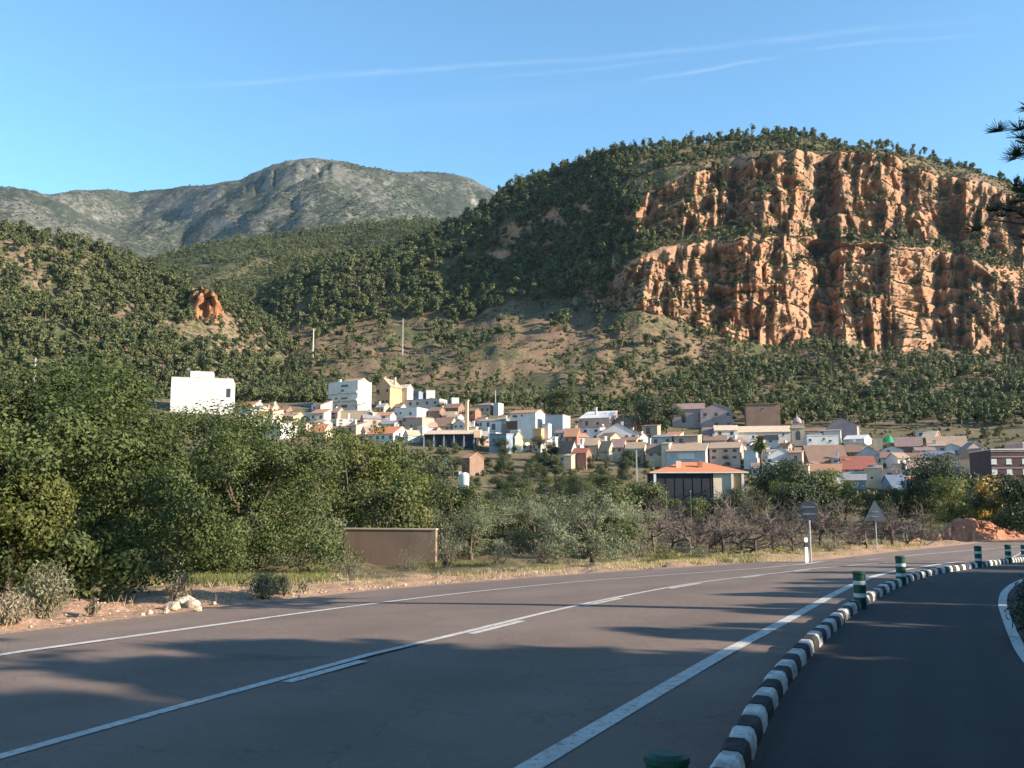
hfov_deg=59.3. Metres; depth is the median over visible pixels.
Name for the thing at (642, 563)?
dry grass
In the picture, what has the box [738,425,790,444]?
church nave
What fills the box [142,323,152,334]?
hill pine
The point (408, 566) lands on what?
shrub
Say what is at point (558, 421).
village house
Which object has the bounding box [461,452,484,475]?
village house
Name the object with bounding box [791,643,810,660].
kerb block
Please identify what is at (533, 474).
broadleaf tree
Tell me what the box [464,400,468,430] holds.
chimney
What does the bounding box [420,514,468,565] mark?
shrub
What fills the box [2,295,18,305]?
hill pine
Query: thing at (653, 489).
broadleaf tree
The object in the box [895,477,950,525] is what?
broadleaf tree
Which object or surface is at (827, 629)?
kerb block
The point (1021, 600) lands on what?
shrub
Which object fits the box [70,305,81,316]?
hill pine
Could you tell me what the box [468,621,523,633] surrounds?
dash
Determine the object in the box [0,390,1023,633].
ground
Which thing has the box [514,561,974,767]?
edge line
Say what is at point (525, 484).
broadleaf tree
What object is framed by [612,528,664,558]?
shrub
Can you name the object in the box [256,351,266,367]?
hill pine
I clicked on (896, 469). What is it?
village house
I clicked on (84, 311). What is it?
hill pine
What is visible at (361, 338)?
hill pine
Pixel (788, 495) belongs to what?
broadleaf tree
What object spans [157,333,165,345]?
hill pine
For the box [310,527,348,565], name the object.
shrub
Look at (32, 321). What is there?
hill pine
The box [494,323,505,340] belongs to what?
hill pine
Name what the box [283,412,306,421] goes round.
village house
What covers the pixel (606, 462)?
broadleaf tree
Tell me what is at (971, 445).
village house
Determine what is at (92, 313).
hill pine
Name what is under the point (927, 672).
cycle path
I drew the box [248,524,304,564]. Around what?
olive tree
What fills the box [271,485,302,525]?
broadleaf tree
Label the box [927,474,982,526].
broadleaf tree
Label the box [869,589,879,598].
kerb block
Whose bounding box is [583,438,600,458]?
village house
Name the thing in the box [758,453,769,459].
village house
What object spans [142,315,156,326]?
hill pine
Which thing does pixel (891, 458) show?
village house
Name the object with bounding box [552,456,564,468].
broadleaf tree
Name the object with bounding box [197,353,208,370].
hill pine
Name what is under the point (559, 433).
village house
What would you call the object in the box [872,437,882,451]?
village house
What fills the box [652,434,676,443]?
village house
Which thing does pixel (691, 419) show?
manor house
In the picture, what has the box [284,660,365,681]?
dash
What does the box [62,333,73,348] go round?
hill pine
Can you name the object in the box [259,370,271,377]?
hill pine
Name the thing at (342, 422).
village house
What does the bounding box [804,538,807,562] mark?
delineator post
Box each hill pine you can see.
[0,323,12,337]
[1,307,19,322]
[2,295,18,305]
[3,283,10,295]
[4,260,12,275]
[4,275,13,296]
[7,326,17,350]
[8,328,22,353]
[10,276,20,291]
[11,272,23,288]
[15,315,22,333]
[18,320,28,342]
[21,295,33,318]
[23,283,32,296]
[26,315,43,332]
[26,324,37,355]
[31,253,43,279]
[31,290,42,298]
[35,328,46,358]
[37,281,47,301]
[41,289,50,298]
[42,333,49,349]
[45,319,58,332]
[46,331,58,355]
[47,344,62,358]
[48,297,59,314]
[53,261,65,283]
[58,335,65,355]
[62,278,73,294]
[62,298,75,304]
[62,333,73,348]
[63,307,76,317]
[69,314,85,329]
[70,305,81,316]
[72,339,86,352]
[74,294,83,310]
[75,315,88,325]
[77,350,93,358]
[78,308,87,314]
[85,312,94,339]
[87,274,99,289]
[87,310,96,332]
[90,342,99,366]
[91,317,100,326]
[97,295,104,311]
[98,325,105,340]
[98,339,111,362]
[100,301,107,311]
[104,278,116,296]
[106,317,116,325]
[109,339,122,349]
[110,333,120,343]
[110,338,119,344]
[114,319,122,327]
[115,328,123,335]
[118,320,129,329]
[120,335,131,348]
[123,326,137,338]
[131,336,138,355]
[133,280,140,292]
[137,356,152,367]
[138,338,149,355]
[139,322,151,330]
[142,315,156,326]
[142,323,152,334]
[146,364,159,368]
[151,326,157,334]
[155,340,162,351]
[156,311,164,330]
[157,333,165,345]
[161,347,165,367]
[164,323,172,336]
[165,343,173,364]
[166,353,175,369]
[171,334,182,347]
[171,352,184,364]
[180,355,189,368]
[181,361,189,373]
[188,365,201,375]
[197,336,208,351]
[197,349,205,358]
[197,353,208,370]
[202,333,212,350]
[205,350,215,371]
[216,353,229,363]
[221,334,230,347]
[221,362,232,377]
[228,346,240,356]
[231,363,237,375]
[237,368,252,381]
[250,366,257,375]
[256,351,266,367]
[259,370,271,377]
[273,369,278,376]
[309,328,321,340]
[356,334,367,348]
[436,325,445,347]
[445,318,453,332]
[473,325,479,342]
[480,330,486,348]
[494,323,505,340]
[547,310,562,320]
[555,314,567,325]
[562,286,575,302]
[562,308,571,324]
[577,268,588,287]
[584,252,592,261]
[584,258,591,274]
[589,266,600,281]
[592,284,604,301]
[592,300,599,314]
[593,280,608,297]
[593,313,602,331]
[598,268,612,285]
[604,230,612,241]
[606,272,614,280]
[612,185,618,198]
[616,254,623,284]
[725,400,731,408]
[828,403,837,421]
[853,401,861,418]
[866,408,882,424]
[888,402,901,418]
[902,406,913,419]
[907,410,919,424]
[911,402,922,412]
[926,404,937,416]
[935,411,950,426]
[944,391,953,405]
[946,405,954,426]
[956,410,965,425]
[958,400,967,412]
[971,411,983,422]
[995,403,1008,413]
[1005,396,1019,407]
[1007,407,1021,421]
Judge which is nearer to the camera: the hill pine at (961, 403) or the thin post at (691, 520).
the thin post at (691, 520)
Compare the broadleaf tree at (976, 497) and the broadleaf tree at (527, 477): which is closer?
the broadleaf tree at (976, 497)
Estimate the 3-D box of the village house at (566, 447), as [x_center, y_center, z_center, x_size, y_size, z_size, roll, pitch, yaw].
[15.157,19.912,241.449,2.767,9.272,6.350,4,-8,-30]
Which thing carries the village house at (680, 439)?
on the ground at (156, 603)
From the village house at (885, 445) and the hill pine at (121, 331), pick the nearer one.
the village house at (885, 445)
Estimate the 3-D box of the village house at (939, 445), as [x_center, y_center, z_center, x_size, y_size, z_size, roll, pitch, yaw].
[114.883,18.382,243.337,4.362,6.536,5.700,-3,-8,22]
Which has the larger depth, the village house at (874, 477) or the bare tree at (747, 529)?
the village house at (874, 477)
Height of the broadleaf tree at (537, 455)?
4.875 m
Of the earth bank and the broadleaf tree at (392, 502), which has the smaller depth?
the broadleaf tree at (392, 502)
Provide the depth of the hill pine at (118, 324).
484.62 m
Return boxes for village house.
[240,400,262,407]
[248,405,269,410]
[262,423,297,438]
[266,402,279,410]
[268,409,284,419]
[280,406,293,411]
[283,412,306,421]
[292,403,312,406]
[298,423,311,430]
[309,409,330,420]
[311,404,317,410]
[311,419,332,428]
[313,423,331,437]
[316,400,332,410]
[331,407,343,418]
[333,413,353,425]
[346,419,366,434]
[352,402,369,409]
[360,412,380,425]
[361,426,373,439]
[366,426,405,441]
[375,401,390,412]
[376,377,402,408]
[376,412,396,421]
[378,420,401,426]
[392,403,406,412]
[395,407,428,417]
[400,384,413,402]
[402,417,434,429]
[403,428,420,442]
[405,398,450,408]
[413,391,425,398]
[417,426,427,437]
[425,390,434,398]
[426,422,437,430]
[427,407,445,417]
[434,417,455,429]
[442,411,458,417]
[444,403,464,413]
[446,414,463,419]
[450,398,458,403]
[452,419,471,429]
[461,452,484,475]
[464,421,479,429]
[469,408,481,422]
[474,417,488,425]
[476,403,492,414]
[476,418,509,432]
[478,431,489,445]
[489,433,513,453]
[493,402,503,415]
[503,424,509,432]
[506,409,545,439]
[511,430,523,452]
[523,442,528,451]
[532,438,553,451]
[533,428,543,441]
[542,423,551,438]
[545,414,567,436]
[550,436,560,446]
[554,428,565,440]
[558,440,577,463]
[563,428,581,444]
[563,454,574,471]
[571,448,592,469]
[577,439,583,447]
[578,407,616,427]
[579,433,588,444]
[580,427,604,437]
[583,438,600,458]
[596,422,638,437]
[598,440,613,460]
[599,432,621,440]
[612,439,626,461]
[613,417,641,432]
[620,437,639,441]
[624,442,646,463]
[639,431,648,442]
[642,424,660,437]
[645,438,661,466]
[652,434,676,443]
[661,442,672,466]
[665,431,683,434]
[666,443,709,465]
[674,435,701,443]
[701,427,713,442]
[703,434,726,444]
[708,442,744,467]
[713,425,737,439]
[727,435,746,441]
[741,457,759,466]
[743,442,752,449]
[743,450,757,468]
[750,440,770,452]
[751,463,765,474]
[757,434,778,447]
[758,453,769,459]
[763,461,777,470]
[764,447,788,462]
[764,449,788,452]
[776,441,794,450]
[788,450,803,464]
[801,445,846,463]
[803,435,838,444]
[804,428,825,435]
[810,463,842,472]
[819,429,841,443]
[821,470,844,488]
[826,418,858,436]
[831,453,838,463]
[838,472,866,489]
[839,456,876,471]
[843,435,871,444]
[843,440,864,446]
[843,445,862,455]
[853,446,879,455]
[863,468,881,488]
[867,464,882,469]
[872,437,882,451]
[874,454,880,464]
[879,445,904,452]
[879,452,902,468]
[881,475,911,489]
[882,470,895,477]
[883,443,893,448]
[885,453,909,471]
[887,466,903,474]
[891,463,905,472]
[894,437,923,452]
[905,452,925,460]
[907,461,930,474]
[911,447,936,452]
[915,430,933,436]
[920,450,954,458]
[921,431,940,440]
[926,436,966,446]
[927,440,945,450]
[935,450,958,462]
[945,443,960,450]
[955,441,986,454]
[958,448,982,473]
[1005,442,1023,448]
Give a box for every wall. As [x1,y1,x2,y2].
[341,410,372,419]
[344,528,437,566]
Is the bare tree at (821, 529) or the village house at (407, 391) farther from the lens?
the village house at (407, 391)
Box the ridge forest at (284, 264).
[139,215,445,298]
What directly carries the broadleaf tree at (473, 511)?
on the ground at (156, 603)
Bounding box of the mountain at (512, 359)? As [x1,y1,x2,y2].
[262,136,1023,406]
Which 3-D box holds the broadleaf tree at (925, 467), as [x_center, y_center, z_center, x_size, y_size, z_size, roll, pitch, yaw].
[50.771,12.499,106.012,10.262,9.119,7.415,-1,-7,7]
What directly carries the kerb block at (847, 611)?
on the ground at (156, 603)
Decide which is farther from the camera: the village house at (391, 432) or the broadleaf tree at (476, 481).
the village house at (391, 432)
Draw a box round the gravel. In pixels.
[4,560,765,629]
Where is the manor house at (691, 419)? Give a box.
[672,403,704,427]
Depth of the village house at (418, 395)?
364.52 m
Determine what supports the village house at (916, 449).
on the ground at (156, 603)
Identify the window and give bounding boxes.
[226,389,230,396]
[506,421,516,429]
[678,453,694,458]
[991,459,996,463]
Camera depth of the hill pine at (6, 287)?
479.19 m
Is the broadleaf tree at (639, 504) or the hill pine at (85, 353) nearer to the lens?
the broadleaf tree at (639, 504)
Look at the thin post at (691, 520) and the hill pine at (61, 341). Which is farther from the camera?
the hill pine at (61, 341)
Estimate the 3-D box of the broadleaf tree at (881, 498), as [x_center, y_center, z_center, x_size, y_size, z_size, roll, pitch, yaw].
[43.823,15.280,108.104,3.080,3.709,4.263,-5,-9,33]
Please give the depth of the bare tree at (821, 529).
70.83 m
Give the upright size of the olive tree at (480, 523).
4.417 m
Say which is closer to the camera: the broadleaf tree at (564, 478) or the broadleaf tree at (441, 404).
the broadleaf tree at (564, 478)
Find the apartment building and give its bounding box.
[327,378,371,410]
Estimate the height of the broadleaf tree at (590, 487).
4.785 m
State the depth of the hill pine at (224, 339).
536.32 m
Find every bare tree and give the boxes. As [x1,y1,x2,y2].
[628,496,675,544]
[633,504,683,552]
[656,502,699,539]
[658,504,709,547]
[666,517,714,554]
[668,505,729,536]
[674,491,753,550]
[681,506,741,543]
[694,510,746,554]
[706,492,752,540]
[709,507,771,549]
[723,516,794,553]
[735,490,801,540]
[747,505,792,549]
[766,512,815,553]
[771,493,825,540]
[788,498,855,547]
[794,498,851,546]
[830,513,874,548]
[859,509,902,540]
[861,508,917,545]
[874,501,944,545]
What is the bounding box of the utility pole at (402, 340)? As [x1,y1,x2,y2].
[402,325,402,356]
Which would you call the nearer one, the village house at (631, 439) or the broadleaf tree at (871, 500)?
the broadleaf tree at (871, 500)
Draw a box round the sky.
[0,0,1023,193]
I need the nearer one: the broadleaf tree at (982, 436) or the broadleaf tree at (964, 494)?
the broadleaf tree at (964, 494)
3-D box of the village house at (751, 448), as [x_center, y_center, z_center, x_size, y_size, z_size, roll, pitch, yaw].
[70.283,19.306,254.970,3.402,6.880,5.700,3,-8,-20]
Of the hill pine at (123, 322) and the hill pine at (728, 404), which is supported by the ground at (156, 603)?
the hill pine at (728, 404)
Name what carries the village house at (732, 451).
on the ground at (156, 603)
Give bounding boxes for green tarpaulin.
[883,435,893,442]
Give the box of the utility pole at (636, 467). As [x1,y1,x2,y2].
[636,450,637,481]
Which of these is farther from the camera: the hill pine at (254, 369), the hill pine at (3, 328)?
the hill pine at (254, 369)
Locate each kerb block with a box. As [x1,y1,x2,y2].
[710,750,744,767]
[720,737,750,767]
[729,725,756,759]
[735,714,762,745]
[741,704,767,733]
[746,695,773,721]
[752,687,778,709]
[758,679,782,701]
[763,670,787,694]
[772,665,792,685]
[775,659,797,678]
[781,653,800,672]
[787,648,806,666]
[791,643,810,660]
[798,639,813,655]
[802,634,817,651]
[807,630,822,646]
[812,628,826,642]
[815,625,830,638]
[819,622,832,634]
[822,618,836,631]
[827,616,840,628]
[829,613,843,625]
[834,610,846,622]
[838,608,849,619]
[841,605,852,616]
[842,602,857,614]
[849,600,859,611]
[866,591,876,600]
[866,593,872,602]
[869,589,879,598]
[873,588,882,596]
[875,586,886,594]
[878,584,889,592]
[882,582,892,591]
[887,581,895,589]
[889,580,898,588]
[892,579,901,586]
[925,568,934,574]
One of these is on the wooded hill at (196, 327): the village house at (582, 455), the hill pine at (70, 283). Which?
the hill pine at (70, 283)
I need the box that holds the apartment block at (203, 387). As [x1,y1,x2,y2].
[170,368,235,413]
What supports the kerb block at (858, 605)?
on the ground at (156, 603)
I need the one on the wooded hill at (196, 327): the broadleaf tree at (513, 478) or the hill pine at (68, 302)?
the hill pine at (68, 302)
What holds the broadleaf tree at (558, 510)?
on the ground at (156, 603)
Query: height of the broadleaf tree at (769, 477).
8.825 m
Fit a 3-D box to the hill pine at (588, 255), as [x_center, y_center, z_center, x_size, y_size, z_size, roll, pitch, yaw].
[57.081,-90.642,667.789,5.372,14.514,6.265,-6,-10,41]
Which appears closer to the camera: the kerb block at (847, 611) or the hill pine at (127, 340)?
the kerb block at (847, 611)
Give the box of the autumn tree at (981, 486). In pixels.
[971,474,1007,520]
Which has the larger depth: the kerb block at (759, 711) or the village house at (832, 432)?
the village house at (832, 432)
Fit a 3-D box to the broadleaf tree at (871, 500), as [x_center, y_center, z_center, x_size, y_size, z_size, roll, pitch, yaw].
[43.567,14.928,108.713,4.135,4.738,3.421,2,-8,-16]
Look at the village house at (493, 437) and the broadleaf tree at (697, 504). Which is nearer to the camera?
the broadleaf tree at (697, 504)
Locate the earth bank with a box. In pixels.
[913,518,1023,541]
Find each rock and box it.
[163,608,169,613]
[164,601,180,609]
[174,595,194,607]
[184,599,200,607]
[194,606,201,610]
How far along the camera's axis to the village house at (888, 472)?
202.91 m
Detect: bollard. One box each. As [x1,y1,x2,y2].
[643,746,689,767]
[852,571,866,608]
[895,556,906,585]
[973,546,982,567]
[1004,544,1011,562]
[1020,545,1023,557]
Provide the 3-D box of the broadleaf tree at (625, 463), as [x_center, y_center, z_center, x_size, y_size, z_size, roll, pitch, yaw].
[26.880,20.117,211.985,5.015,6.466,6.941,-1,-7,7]
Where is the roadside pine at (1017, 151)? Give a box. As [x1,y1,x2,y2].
[964,101,1023,245]
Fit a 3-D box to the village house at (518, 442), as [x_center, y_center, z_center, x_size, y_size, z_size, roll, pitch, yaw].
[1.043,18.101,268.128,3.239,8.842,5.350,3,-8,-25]
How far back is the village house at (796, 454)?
219.12 m
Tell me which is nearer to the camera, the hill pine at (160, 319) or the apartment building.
the apartment building
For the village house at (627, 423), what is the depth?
299.34 m
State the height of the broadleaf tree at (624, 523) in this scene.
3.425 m
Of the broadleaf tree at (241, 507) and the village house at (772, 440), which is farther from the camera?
the village house at (772, 440)
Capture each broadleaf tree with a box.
[0,350,133,567]
[0,352,210,601]
[0,353,52,579]
[0,464,82,598]
[58,359,237,583]
[125,399,323,564]
[152,397,364,575]
[249,437,352,560]
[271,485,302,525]
[310,421,406,545]
[341,480,424,540]
[351,436,433,525]
[379,445,460,524]
[379,465,447,532]
[417,495,444,537]
[424,510,465,557]
[426,439,434,450]
[427,478,485,540]
[430,493,448,517]
[435,401,445,406]
[436,447,450,458]
[444,456,466,478]
[449,442,459,453]
[449,501,489,552]
[469,499,511,549]
[470,497,495,506]
[472,477,481,487]
[478,435,486,443]
[481,488,509,508]
[484,457,493,467]
[485,490,493,500]
[486,475,506,488]
[492,438,510,447]
[492,453,511,473]
[495,446,512,457]
[495,457,511,474]
[496,496,550,546]
[498,486,536,531]
[501,480,522,495]
[504,460,514,470]
[504,470,529,484]
[508,478,536,502]
[510,485,528,498]
[516,474,533,482]
[520,495,602,557]
[522,461,536,473]
[522,488,575,523]
[523,469,540,485]
[529,458,541,468]
[530,435,548,451]
[530,452,543,465]
[534,466,543,478]
[535,475,554,493]
[538,390,564,414]
[538,454,554,467]
[540,466,549,475]
[541,441,558,455]
[541,495,583,543]
[546,386,580,414]
[549,495,580,506]
[551,465,563,476]
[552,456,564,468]
[552,475,563,487]
[552,484,571,494]
[558,474,571,485]
[560,486,577,500]
[564,521,602,552]
[565,468,579,476]
[565,474,588,486]
[565,485,589,499]
[566,480,588,500]
[568,489,595,507]
[572,480,591,488]
[574,485,647,549]
[577,476,596,488]
[577,481,645,555]
[580,484,600,500]
[587,456,595,468]
[589,474,606,490]
[594,464,603,472]
[597,466,610,474]
[597,512,634,557]
[602,479,625,490]
[603,459,610,467]
[603,474,622,485]
[616,456,635,479]
[616,469,629,480]
[620,485,637,505]
[621,450,635,466]
[624,480,674,524]
[625,480,670,527]
[627,394,675,432]
[633,495,672,523]
[644,460,651,467]
[660,404,685,432]
[667,497,686,521]
[677,496,715,524]
[691,496,720,522]
[709,496,737,526]
[717,488,757,512]
[723,490,747,500]
[732,500,759,524]
[741,461,781,515]
[747,486,771,510]
[748,488,768,515]
[750,498,767,524]
[759,457,810,492]
[764,480,802,526]
[768,459,827,509]
[769,481,810,528]
[771,481,829,532]
[795,489,851,529]
[806,467,843,515]
[815,468,845,511]
[824,479,865,524]
[851,497,865,508]
[858,488,888,524]
[864,499,896,529]
[867,496,887,521]
[883,486,914,522]
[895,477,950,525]
[898,452,984,522]
[911,462,966,498]
[911,503,926,524]
[913,496,944,526]
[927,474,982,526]
[944,490,978,509]
[944,492,977,511]
[964,492,1004,512]
[979,429,989,438]
[980,482,1023,529]
[982,470,1023,534]
[991,425,1007,436]
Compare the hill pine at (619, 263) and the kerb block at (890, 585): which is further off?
the hill pine at (619, 263)
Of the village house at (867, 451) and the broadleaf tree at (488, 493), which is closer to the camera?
the broadleaf tree at (488, 493)
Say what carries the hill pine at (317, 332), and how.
on the mountain at (512, 359)
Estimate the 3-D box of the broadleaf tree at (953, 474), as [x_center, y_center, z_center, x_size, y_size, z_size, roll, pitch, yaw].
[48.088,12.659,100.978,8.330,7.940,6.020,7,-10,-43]
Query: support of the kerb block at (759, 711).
on the ground at (156, 603)
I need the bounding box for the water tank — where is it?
[459,471,468,488]
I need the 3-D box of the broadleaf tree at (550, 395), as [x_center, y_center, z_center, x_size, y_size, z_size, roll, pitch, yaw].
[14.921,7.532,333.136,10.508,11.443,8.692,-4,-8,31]
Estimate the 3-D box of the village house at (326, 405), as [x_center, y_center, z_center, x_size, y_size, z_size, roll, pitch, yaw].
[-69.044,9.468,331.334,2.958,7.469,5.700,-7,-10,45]
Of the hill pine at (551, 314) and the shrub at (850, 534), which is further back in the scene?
the hill pine at (551, 314)
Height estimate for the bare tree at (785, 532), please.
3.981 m
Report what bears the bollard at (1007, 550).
on the ground at (156, 603)
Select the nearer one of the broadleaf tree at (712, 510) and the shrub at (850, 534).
the shrub at (850, 534)
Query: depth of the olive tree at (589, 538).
46.26 m
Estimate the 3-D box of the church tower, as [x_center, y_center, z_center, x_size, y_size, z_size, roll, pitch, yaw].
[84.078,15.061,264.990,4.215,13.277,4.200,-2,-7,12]
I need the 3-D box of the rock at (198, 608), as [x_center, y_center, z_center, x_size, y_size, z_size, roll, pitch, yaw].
[-5.246,3.769,15.048,0.108,0.118,0.156,-1,-7,5]
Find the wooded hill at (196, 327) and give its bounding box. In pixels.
[0,236,290,389]
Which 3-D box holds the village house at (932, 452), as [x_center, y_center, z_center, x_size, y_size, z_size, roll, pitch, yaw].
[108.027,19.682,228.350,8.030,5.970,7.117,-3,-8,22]
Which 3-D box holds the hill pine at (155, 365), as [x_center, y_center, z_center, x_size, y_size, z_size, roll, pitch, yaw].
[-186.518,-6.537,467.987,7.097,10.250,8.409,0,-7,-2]
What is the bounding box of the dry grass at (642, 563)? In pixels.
[3,537,959,626]
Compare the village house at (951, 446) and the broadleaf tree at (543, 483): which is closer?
the broadleaf tree at (543, 483)
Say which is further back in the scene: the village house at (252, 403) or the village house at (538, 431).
the village house at (252, 403)
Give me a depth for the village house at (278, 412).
308.03 m
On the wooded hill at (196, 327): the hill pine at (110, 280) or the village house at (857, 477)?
the hill pine at (110, 280)
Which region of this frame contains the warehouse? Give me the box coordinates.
[423,430,481,448]
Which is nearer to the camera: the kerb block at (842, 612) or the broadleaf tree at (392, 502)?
the kerb block at (842, 612)
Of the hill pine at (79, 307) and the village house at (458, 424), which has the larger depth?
the hill pine at (79, 307)
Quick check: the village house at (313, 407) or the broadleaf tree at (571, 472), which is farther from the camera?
the village house at (313, 407)
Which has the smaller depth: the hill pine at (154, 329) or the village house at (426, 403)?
the village house at (426, 403)
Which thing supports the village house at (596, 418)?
on the ground at (156, 603)
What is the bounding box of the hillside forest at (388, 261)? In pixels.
[0,123,1023,423]
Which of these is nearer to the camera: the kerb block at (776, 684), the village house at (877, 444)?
the kerb block at (776, 684)
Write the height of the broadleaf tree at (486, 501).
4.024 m
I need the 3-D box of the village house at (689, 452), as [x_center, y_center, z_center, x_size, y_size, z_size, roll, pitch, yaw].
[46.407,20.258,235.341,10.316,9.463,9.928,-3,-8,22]
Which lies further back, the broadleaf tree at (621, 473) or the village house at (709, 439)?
the village house at (709, 439)
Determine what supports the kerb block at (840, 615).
on the ground at (156, 603)
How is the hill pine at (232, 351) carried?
on the wooded hill at (196, 327)
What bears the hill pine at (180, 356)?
on the wooded hill at (196, 327)
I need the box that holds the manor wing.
[699,403,732,428]
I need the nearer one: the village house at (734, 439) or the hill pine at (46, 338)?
the village house at (734, 439)
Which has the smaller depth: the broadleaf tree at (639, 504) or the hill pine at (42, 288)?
the broadleaf tree at (639, 504)
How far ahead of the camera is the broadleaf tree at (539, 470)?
218.72 m
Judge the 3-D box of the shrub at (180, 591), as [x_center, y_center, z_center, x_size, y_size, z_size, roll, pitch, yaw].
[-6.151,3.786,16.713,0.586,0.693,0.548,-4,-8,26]
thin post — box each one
[666,492,667,552]
[690,491,691,544]
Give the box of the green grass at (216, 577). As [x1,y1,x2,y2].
[102,553,762,582]
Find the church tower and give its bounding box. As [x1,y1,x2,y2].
[789,413,805,446]
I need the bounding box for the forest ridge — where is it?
[156,225,428,297]
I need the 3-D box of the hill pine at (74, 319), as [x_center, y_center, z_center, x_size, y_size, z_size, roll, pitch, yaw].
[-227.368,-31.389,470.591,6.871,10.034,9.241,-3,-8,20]
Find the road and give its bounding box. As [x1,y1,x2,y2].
[0,539,1023,767]
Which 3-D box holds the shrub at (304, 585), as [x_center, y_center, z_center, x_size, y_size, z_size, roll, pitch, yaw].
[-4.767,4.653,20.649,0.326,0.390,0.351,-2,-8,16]
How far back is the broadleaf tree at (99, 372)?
31.45 m
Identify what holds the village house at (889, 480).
on the ground at (156, 603)
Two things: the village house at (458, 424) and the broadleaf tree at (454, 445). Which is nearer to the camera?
the broadleaf tree at (454, 445)
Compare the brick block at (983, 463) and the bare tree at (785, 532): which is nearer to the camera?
the bare tree at (785, 532)
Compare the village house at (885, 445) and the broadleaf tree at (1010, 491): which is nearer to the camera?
the broadleaf tree at (1010, 491)
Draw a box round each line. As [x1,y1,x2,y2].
[0,546,1017,655]
[0,552,1020,758]
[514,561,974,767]
[998,578,1023,661]
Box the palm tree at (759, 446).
[749,436,768,478]
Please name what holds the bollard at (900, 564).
on the ground at (156, 603)
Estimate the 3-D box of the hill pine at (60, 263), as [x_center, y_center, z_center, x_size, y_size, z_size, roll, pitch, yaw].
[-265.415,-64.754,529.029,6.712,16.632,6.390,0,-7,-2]
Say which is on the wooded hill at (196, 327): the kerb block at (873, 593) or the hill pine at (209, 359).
the hill pine at (209, 359)
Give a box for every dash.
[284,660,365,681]
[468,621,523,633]
[582,598,621,605]
[670,583,701,588]
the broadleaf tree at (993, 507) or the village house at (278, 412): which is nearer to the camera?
the broadleaf tree at (993, 507)
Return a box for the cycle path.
[750,562,1023,767]
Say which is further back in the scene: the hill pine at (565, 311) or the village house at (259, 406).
the hill pine at (565, 311)
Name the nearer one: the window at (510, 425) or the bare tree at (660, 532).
the bare tree at (660, 532)
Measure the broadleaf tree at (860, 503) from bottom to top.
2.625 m
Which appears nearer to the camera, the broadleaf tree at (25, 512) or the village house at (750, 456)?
the broadleaf tree at (25, 512)
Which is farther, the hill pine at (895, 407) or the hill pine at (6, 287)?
the hill pine at (6, 287)
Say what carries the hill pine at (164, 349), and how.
on the wooded hill at (196, 327)
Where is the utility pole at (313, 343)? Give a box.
[312,328,313,365]
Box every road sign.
[799,501,818,561]
[865,501,886,550]
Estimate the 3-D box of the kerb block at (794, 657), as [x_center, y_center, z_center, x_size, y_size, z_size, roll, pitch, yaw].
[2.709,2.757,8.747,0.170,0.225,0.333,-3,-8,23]
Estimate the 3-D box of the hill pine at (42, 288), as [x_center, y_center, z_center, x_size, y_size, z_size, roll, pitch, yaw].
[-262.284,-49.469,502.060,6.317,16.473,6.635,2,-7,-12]
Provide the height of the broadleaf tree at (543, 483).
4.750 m
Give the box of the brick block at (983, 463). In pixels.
[968,449,1023,486]
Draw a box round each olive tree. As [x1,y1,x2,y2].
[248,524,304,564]
[281,513,361,559]
[327,493,390,538]
[400,506,440,547]
[430,498,523,559]
[477,492,540,541]
[500,492,576,549]
[531,489,641,562]
[615,499,672,552]
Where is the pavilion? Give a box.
[644,461,747,517]
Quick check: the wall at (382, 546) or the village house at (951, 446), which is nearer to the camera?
the wall at (382, 546)
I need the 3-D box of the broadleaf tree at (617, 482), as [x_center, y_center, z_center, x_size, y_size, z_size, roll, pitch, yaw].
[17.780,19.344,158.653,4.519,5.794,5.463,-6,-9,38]
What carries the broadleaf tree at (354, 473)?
on the ground at (156, 603)
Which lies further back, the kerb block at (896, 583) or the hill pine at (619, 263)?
the hill pine at (619, 263)
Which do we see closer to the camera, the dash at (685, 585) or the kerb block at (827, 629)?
the kerb block at (827, 629)
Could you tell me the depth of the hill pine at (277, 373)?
529.95 m
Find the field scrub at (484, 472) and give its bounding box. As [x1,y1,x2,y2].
[228,399,1023,514]
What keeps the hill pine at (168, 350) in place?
on the wooded hill at (196, 327)
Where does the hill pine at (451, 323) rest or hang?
on the mountain at (512, 359)
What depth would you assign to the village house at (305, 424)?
290.75 m
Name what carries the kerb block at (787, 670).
on the ground at (156, 603)
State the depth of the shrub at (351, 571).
35.15 m
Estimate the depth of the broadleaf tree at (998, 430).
265.34 m
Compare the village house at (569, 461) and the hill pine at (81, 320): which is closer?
the village house at (569, 461)
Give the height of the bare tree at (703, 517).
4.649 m
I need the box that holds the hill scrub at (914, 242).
[0,134,1023,406]
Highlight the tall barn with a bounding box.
[744,403,780,425]
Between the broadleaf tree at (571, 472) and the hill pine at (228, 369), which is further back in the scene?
the hill pine at (228, 369)
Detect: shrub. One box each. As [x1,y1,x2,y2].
[0,587,36,625]
[5,556,77,618]
[83,597,101,616]
[145,548,183,576]
[160,571,195,600]
[243,516,289,568]
[243,566,286,598]
[271,572,293,595]
[279,514,323,566]
[297,578,311,592]
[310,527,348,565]
[326,551,369,576]
[391,546,426,571]
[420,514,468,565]
[479,535,521,564]
[519,531,564,563]
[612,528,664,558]
[646,543,690,560]
[681,541,719,558]
[811,532,852,551]
[836,516,867,544]
[904,514,927,535]
[917,511,954,540]
[1004,582,1023,632]
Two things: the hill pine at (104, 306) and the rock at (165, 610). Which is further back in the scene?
the hill pine at (104, 306)
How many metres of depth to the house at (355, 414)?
317.88 m
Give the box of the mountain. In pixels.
[0,158,495,257]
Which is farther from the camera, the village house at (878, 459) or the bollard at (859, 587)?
the village house at (878, 459)
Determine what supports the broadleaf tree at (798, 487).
on the ground at (156, 603)

